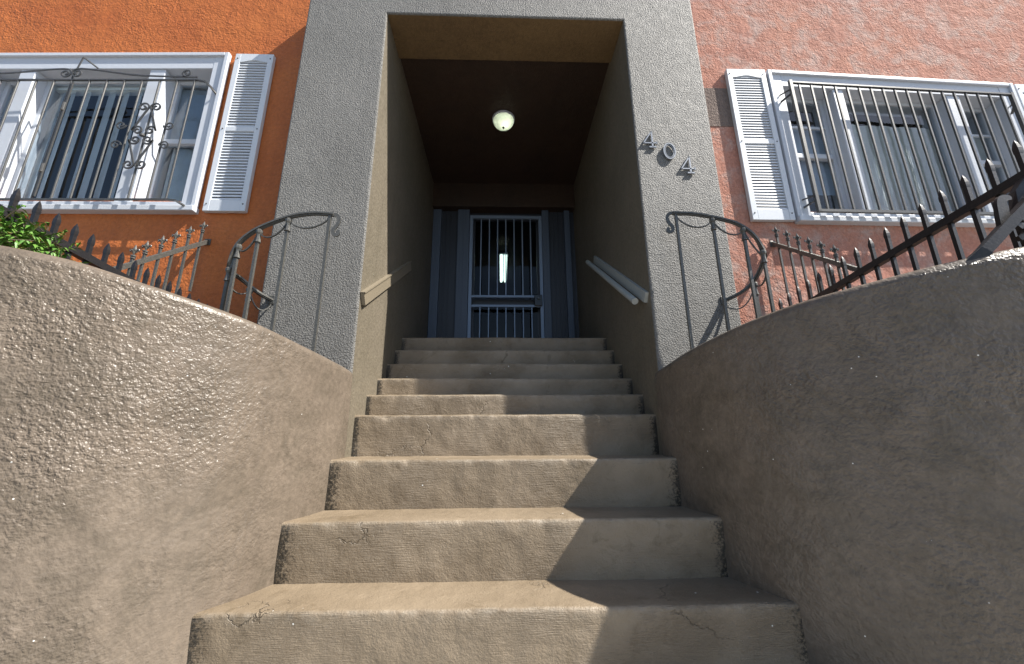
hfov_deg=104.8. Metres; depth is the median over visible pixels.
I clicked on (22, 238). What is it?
shrub
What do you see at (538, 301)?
security gate
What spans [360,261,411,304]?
handrail
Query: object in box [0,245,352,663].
flank wall
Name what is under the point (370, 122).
apartment house
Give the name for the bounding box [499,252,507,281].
tube light
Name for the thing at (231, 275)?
stair railing
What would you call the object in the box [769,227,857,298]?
finial fence
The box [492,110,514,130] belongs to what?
ceiling light
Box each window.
[0,52,231,214]
[765,69,1023,227]
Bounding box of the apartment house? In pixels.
[0,0,1023,457]
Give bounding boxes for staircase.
[186,337,808,663]
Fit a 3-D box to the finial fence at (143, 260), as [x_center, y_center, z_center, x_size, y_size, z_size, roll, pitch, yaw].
[-2.270,-0.414,2.553,0.060,0.975,0.666,0,-15,-2]
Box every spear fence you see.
[0,188,207,304]
[778,140,1023,308]
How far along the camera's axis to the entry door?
5.43 m
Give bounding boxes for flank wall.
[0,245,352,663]
[655,247,1023,663]
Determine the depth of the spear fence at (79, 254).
1.91 m
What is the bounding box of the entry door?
[470,213,540,337]
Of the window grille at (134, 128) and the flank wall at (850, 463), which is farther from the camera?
the window grille at (134, 128)
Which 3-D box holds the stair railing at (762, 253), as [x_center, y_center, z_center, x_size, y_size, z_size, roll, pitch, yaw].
[1.402,-0.249,2.666,0.594,1.259,0.202,-4,-15,16]
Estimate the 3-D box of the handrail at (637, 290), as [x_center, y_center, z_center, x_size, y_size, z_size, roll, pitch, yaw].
[0.888,-0.512,3.578,0.099,0.987,1.454,0,-15,-2]
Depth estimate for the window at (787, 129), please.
3.46 m
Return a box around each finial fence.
[113,221,210,293]
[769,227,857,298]
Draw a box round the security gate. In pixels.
[467,215,544,337]
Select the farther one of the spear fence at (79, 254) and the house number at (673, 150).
the house number at (673, 150)
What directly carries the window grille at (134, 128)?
attached to the apartment house
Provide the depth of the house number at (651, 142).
3.03 m
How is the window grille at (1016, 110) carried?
attached to the apartment house
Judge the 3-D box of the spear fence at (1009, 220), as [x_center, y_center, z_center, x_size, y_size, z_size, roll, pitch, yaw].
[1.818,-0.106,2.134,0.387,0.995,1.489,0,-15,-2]
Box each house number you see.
[643,131,656,147]
[663,143,675,159]
[681,156,695,173]
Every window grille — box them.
[0,57,215,205]
[779,79,1023,215]
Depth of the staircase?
1.88 m
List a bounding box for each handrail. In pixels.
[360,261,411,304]
[586,256,648,304]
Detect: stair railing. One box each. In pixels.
[219,211,340,351]
[665,211,774,349]
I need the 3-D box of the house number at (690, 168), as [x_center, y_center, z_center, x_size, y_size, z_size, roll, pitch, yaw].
[1.333,-1.265,2.991,0.108,0.148,0.010,0,-15,-2]
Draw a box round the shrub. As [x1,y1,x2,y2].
[0,205,91,263]

